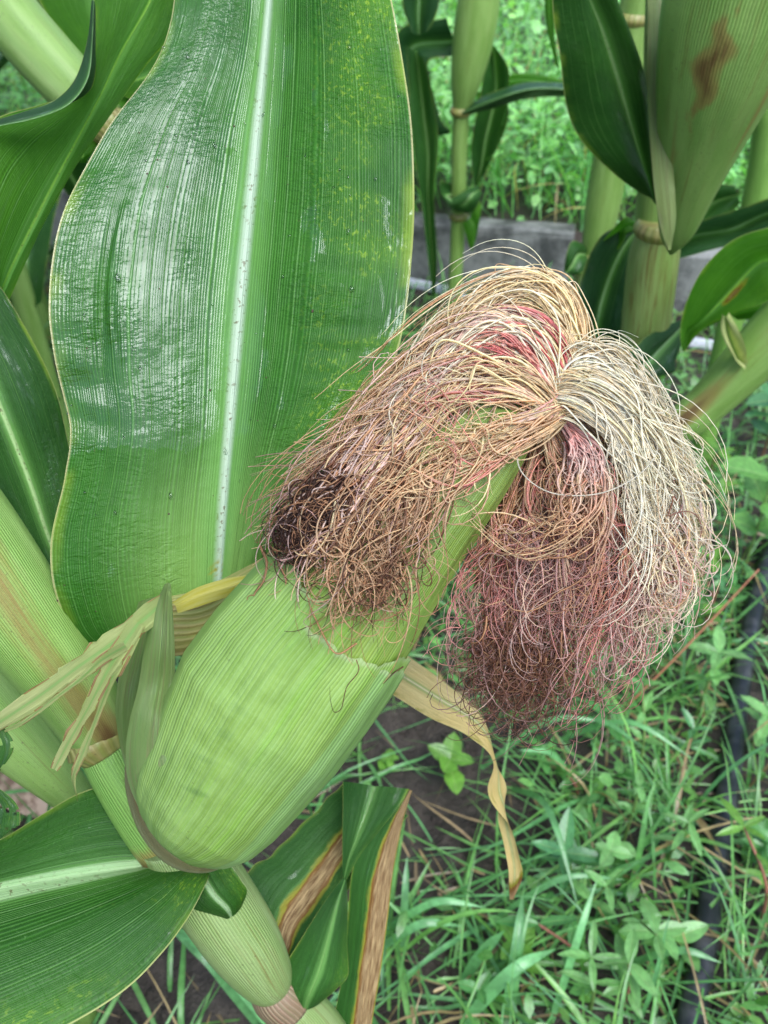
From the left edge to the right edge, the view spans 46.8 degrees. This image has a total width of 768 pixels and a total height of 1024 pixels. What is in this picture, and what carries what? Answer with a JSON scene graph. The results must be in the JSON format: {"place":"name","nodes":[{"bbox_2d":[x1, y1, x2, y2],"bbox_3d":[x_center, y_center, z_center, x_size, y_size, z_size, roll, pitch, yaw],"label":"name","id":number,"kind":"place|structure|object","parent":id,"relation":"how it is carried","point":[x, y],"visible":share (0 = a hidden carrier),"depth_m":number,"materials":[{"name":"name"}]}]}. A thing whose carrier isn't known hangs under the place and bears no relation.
{"place":"outdoors","nodes":[
{"label":"outdoors","id":0,"kind":"place"},
{"bbox_2d":[0,0,767,1023],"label":"ground","id":1,"kind":"structure","parent":0,"point":[422,788],"depth_m":0.82,"materials":[{"name":"soil"}]},
{"bbox_2d":[0,772,52,817],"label":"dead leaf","id":2,"kind":"object","parent":1,"relation":"on","point":[37,806],"visible":0.18,"depth_m":0.76,"materials":[{"name":"beige plant"}]},
{"bbox_2d":[0,54,53,347],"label":"corn plant","id":3,"kind":"object","parent":1,"relation":"on","point":[43,306],"visible":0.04,"depth_m":1.41,"materials":[{"name":"green plant"}]},
{"bbox_2d":[9,0,87,446],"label":"corn plant","id":4,"kind":"object","parent":1,"relation":"on","point":[25,299],"visible":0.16,"depth_m":1.05,"materials":[{"name":"green plant"}]},
{"bbox_2d":[0,287,97,1023],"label":"corn plant","id":5,"kind":"object","parent":1,"relation":"on","point":[34,448],"visible":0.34,"depth_m":0.32,"materials":[{"name":"green plant"}]},
{"bbox_2d":[0,0,173,298],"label":"corn plant","id":6,"kind":"object","parent":1,"relation":"on","point":[83,68],"visible":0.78,"depth_m":0.33,"materials":[{"name":"green plant"}]},
{"bbox_2d":[50,189,575,293],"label":"concrete block","id":7,"kind":"structure","parent":1,"relation":"on","point":[548,243],"depth_m":1.53,"materials":[{"name":"grey concrete"}]},
{"bbox_2d":[0,0,738,1023],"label":"corn plant","id":8,"kind":"object","parent":1,"relation":"on","point":[286,500],"visible":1,"depth_m":0.29,"materials":[{"name":"green plant"}]},
{"bbox_2d":[0,0,751,230],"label":"meadow weeds","id":9,"kind":"object","parent":1,"relation":"on","point":[537,27],"visible":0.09,"depth_m":1.59,"materials":[{"name":"green plant"}]},
{"bbox_2d":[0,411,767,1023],"bbox_3d":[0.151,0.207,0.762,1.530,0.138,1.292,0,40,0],"label":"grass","id":10,"kind":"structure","parent":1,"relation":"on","point":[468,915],"depth_m":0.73,"materials":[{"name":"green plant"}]},
{"bbox_2d":[378,748,398,770],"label":"weed","id":11,"kind":"object","parent":1,"relation":"on","point":[388,760],"visible":1,"depth_m":0.82,"materials":[{"name":"green plant"}]},
{"bbox_2d":[10,269,767,1023],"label":"ground cover","id":12,"kind":"object","parent":1,"relation":"on","point":[632,889],"visible":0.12,"depth_m":0.73,"materials":[{"name":"green plant"}]},
{"bbox_2d":[97,476,767,1023],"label":"weeds","id":13,"kind":"object","parent":1,"relation":"on","point":[417,876],"visible":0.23,"depth_m":0.75,"materials":[{"name":"green plant"}]},
{"bbox_2d":[409,278,465,296],"bbox_3d":[0.055,-0.403,1.585,0.210,0.022,0.023,17,43,19],"label":"irrigation tape","id":14,"kind":"object","parent":1,"relation":"on","point":[439,290],"visible":0.27,"depth_m":1.58,"materials":[{"name":"grey plastic"}]},
{"bbox_2d":[119,452,767,1023],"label":"soil clods","id":15,"kind":"object","parent":1,"relation":"on","point":[435,820],"visible":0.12,"depth_m":0.80,"materials":[{"name":"brown soil"}]},
{"bbox_2d":[176,560,720,1023],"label":"grass tuft","id":16,"kind":"object","parent":1,"relation":"on","point":[496,986],"visible":0.77,"depth_m":0.68,"materials":[{"name":"green plant"}]},
{"bbox_2d":[428,732,473,794],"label":"weed","id":17,"kind":"object","parent":1,"relation":"on","point":[449,761],"visible":0.96,"depth_m":0.80,"materials":[{"name":"green plant"}]},
{"bbox_2d":[441,564,462,602],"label":"weed","id":18,"kind":"object","parent":1,"relation":"on","point":[461,565],"visible":0.09,"depth_m":0.94,"materials":[{"name":"green plant"}]},
{"bbox_2d":[398,0,564,306],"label":"corn plant","id":19,"kind":"object","parent":1,"relation":"on","point":[468,46],"visible":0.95,"depth_m":1.28,"materials":[{"name":"green plant"}]},
{"bbox_2d":[457,970,525,1004],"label":"weed","id":20,"kind":"object","parent":1,"relation":"on","point":[467,985],"visible":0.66,"depth_m":0.65,"materials":[{"name":"green plant"}]},
{"bbox_2d":[499,924,539,973],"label":"weed","id":21,"kind":"object","parent":1,"relation":"on","point":[508,932],"visible":0.53,"depth_m":0.67,"materials":[{"name":"green plant"}]},
{"bbox_2d":[494,914,580,970],"bbox_3d":[0.122,0.341,0.677,0.070,0.076,0.046,-7,41,-8],"label":"weed","id":22,"kind":"object","parent":1,"relation":"on","point":[551,920],"visible":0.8,"depth_m":0.67,"materials":[{"name":"green plant"}]},
{"bbox_2d":[521,736,586,794],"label":"weed","id":23,"kind":"object","parent":1,"relation":"on","point":[545,766],"visible":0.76,"depth_m":0.80,"materials":[{"name":"green plant"}]},
{"bbox_2d":[531,806,611,895],"bbox_3d":[0.148,0.292,0.720,0.046,0.088,0.049,-27,47,-29],"label":"weed","id":24,"kind":"object","parent":1,"relation":"on","point":[579,855],"visible":0.77,"depth_m":0.70,"materials":[{"name":"green plant"}]},
{"bbox_2d":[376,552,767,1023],"bbox_3d":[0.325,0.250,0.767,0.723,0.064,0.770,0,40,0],"label":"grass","id":25,"kind":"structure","parent":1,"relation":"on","point":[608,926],"depth_m":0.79,"materials":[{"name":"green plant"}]},
{"bbox_2d":[557,919,625,1014],"bbox_3d":[0.154,0.349,0.660,0.043,0.079,0.043,-28,48,-30],"label":"weed","id":26,"kind":"object","parent":1,"relation":"on","point":[583,978],"visible":0.96,"depth_m":0.65,"materials":[{"name":"green plant"}]},
{"bbox_2d":[544,0,644,289],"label":"corn plant","id":27,"kind":"object","parent":1,"relation":"on","point":[606,186],"visible":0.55,"depth_m":0.94,"materials":[{"name":"green plant"}]},
{"bbox_2d":[567,867,625,940],"bbox_3d":[0.166,0.319,0.703,0.045,0.095,0.042,0,40,0],"label":"weed","id":28,"kind":"object","parent":1,"relation":"on","point":[582,890],"visible":0.77,"depth_m":0.68,"materials":[{"name":"green plant"}]},
{"bbox_2d":[583,698,626,753],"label":"weed","id":29,"kind":"object","parent":1,"relation":"on","point":[617,735],"visible":0.64,"depth_m":0.80,"materials":[{"name":"green plant"}]},
{"bbox_2d":[594,831,636,866],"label":"weed","id":30,"kind":"object","parent":1,"relation":"on","point":[615,846],"visible":0.95,"depth_m":0.70,"materials":[{"name":"green plant"}]},
{"bbox_2d":[600,928,659,1019],"bbox_3d":[0.180,0.354,0.660,0.043,0.089,0.046,24,45,26],"label":"weed","id":31,"kind":"object","parent":1,"relation":"on","point":[641,977],"visible":0.84,"depth_m":0.64,"materials":[{"name":"green plant"}]},
{"bbox_2d":[615,770,649,840],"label":"weed","id":32,"kind":"object","parent":1,"relation":"on","point":[639,780],"visible":0.97,"depth_m":0.73,"materials":[{"name":"green plant"}]},
{"bbox_2d":[507,228,767,673],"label":"corn plant","id":33,"kind":"object","parent":1,"relation":"on","point":[731,279],"visible":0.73,"depth_m":0.62,"materials":[{"name":"green plant"}]},
{"bbox_2d":[617,900,664,960],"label":"weed","id":34,"kind":"object","parent":1,"relation":"on","point":[651,918],"visible":0.94,"depth_m":0.64,"materials":[{"name":"green plant"}]},
{"bbox_2d":[625,677,664,770],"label":"weed","id":35,"kind":"object","parent":1,"relation":"on","point":[646,705],"visible":0.83,"depth_m":0.79,"materials":[{"name":"green plant"}]},
{"bbox_2d":[552,0,767,670],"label":"corn plant","id":36,"kind":"object","parent":1,"relation":"on","point":[666,132],"visible":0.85,"depth_m":0.52,"materials":[{"name":"green plant"}]},
{"bbox_2d":[619,896,708,971],"bbox_3d":[0.212,0.334,0.683,0.062,0.069,0.044,20,44,23],"label":"weed","id":37,"kind":"object","parent":1,"relation":"on","point":[693,931],"visible":0.77,"depth_m":0.67,"materials":[{"name":"green plant"}]},
{"bbox_2d":[651,802,709,866],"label":"weed","id":38,"kind":"object","parent":1,"relation":"on","point":[688,817],"visible":0.99,"depth_m":0.69,"materials":[{"name":"green plant"}]},
{"bbox_2d":[673,373,693,392],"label":"weed","id":39,"kind":"object","parent":1,"relation":"on","point":[680,377],"visible":0.57,"depth_m":1.23,"materials":[{"name":"green plant"}]},
{"bbox_2d":[670,707,712,774],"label":"weed","id":40,"kind":"object","parent":1,"relation":"on","point":[689,719],"visible":0.79,"depth_m":0.80,"materials":[{"name":"green plant"}]},
{"bbox_2d":[625,569,758,708],"bbox_3d":[0.289,0.123,0.833,0.120,0.141,0.007,-16,43,-18],"label":"twig","id":41,"kind":"object","parent":1,"relation":"on","point":[693,639],"visible":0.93,"depth_m":0.82,"materials":[{"name":"brown"}]},
{"bbox_2d":[688,337,712,350],"bbox_3d":[0.517,-0.264,1.418,0.160,0.019,0.019,16,43,18],"label":"irrigation tape","id":42,"kind":"object","parent":1,"relation":"on","point":[700,342],"visible":0.21,"depth_m":1.42,"materials":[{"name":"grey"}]},
{"bbox_2d":[690,456,723,496],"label":"weed","id":43,"kind":"object","parent":1,"relation":"on","point":[710,473],"visible":0.16,"depth_m":1.08,"materials":[{"name":"green plant"}]},
{"bbox_2d":[673,247,748,326],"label":"concrete block","id":44,"kind":"structure","parent":1,"relation":"on","point":[691,267],"depth_m":1.47,"materials":[{"name":"grey concrete"}]},
{"bbox_2d":[694,546,727,629],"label":"weed","id":45,"kind":"object","parent":1,"relation":"on","point":[716,583],"visible":0.28,"depth_m":0.93,"materials":[{"name":"green plant"}]},
{"bbox_2d":[690,604,732,637],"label":"weed","id":46,"kind":"object","parent":1,"relation":"on","point":[714,610],"visible":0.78,"depth_m":0.91,"materials":[{"name":"green plant"}]},
{"bbox_2d":[689,544,735,583],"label":"weed","id":47,"kind":"object","parent":1,"relation":"on","point":[716,557],"visible":0.41,"depth_m":0.99,"materials":[{"name":"green plant"}]},
{"bbox_2d":[685,624,752,720],"bbox_3d":[0.309,0.167,0.852,0.046,0.109,0.048,-23,45,-25],"label":"weed","id":48,"kind":"object","parent":1,"relation":"on","point":[710,649],"visible":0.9,"depth_m":0.83,"materials":[{"name":"green plant"}]},
{"bbox_2d":[702,436,735,484],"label":"weed","id":49,"kind":"object","parent":1,"relation":"on","point":[712,442],"visible":0.75,"depth_m":1.12,"materials":[{"name":"green plant"}]},
{"bbox_2d":[702,567,736,632],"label":"weed","id":50,"kind":"object","parent":1,"relation":"on","point":[722,582],"visible":0.81,"depth_m":0.91,"materials":[{"name":"green plant"}]},
{"bbox_2d":[675,538,767,1023],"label":"drip hose","id":51,"kind":"object","parent":1,"relation":"on","point":[751,624],"visible":0.83,"depth_m":0.78,"materials":[{"name":"black plastic"}]},
{"bbox_2d":[680,109,767,482],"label":"corn plant","id":52,"kind":"object","parent":1,"relation":"on","point":[723,224],"visible":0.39,"depth_m":0.91,"materials":[{"name":"green plant"}]},
{"bbox_2d":[719,479,737,496],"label":"weed","id":53,"kind":"object","parent":1,"relation":"on","point":[723,484],"visible":0.77,"depth_m":1.08,"materials":[{"name":"green plant"}]},
{"bbox_2d":[717,488,747,565],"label":"weed","id":54,"kind":"object","parent":1,"relation":"on","point":[735,501],"visible":0.69,"depth_m":1.03,"materials":[{"name":"green plant"}]},
{"bbox_2d":[721,570,748,625],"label":"weed","id":55,"kind":"object","parent":1,"relation":"on","point":[740,598],"visible":0.76,"depth_m":0.95,"materials":[{"name":"green plant"}]},
{"bbox_2d":[715,796,767,925],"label":"weed","id":56,"kind":"object","parent":1,"relation":"on","point":[733,812],"visible":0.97,"depth_m":0.68,"materials":[{"name":"green plant"}]},
{"bbox_2d":[719,456,767,581],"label":"weed","id":57,"kind":"object","parent":1,"relation":"on","point":[753,471],"visible":0.97,"depth_m":0.97,"materials":[{"name":"green plant"}]},
{"bbox_2d":[737,820,767,862],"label":"weed","id":58,"kind":"object","parent":1,"relation":"on","point":[760,827],"visible":0.52,"depth_m":0.72,"materials":[{"name":"green plant"}]},
{"bbox_2d":[740,695,767,746],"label":"weed","id":59,"kind":"object","parent":1,"relation":"on","point":[762,719],"visible":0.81,"depth_m":0.78,"materials":[{"name":"green plant"}]},
{"bbox_2d":[740,827,767,869],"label":"weed","id":60,"kind":"object","parent":1,"relation":"on","point":[760,847],"visible":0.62,"depth_m":0.70,"materials":[{"name":"green plant"}]},
{"bbox_2d":[741,517,767,558],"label":"weed","id":61,"kind":"object","parent":1,"relation":"on","point":[749,544],"visible":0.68,"depth_m":1.04,"materials":[{"name":"green plant"}]},
{"bbox_2d":[744,383,767,463],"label":"weed","id":62,"kind":"object","parent":1,"relation":"on","point":[759,399],"visible":0.81,"depth_m":1.14,"materials":[{"name":"green plant"}]},
{"bbox_2d":[44,238,767,503],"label":"grass","id":63,"kind":"structure","parent":0,"point":[754,433],"depth_m":1.33,"materials":[{"name":"green plant"}]}
]}

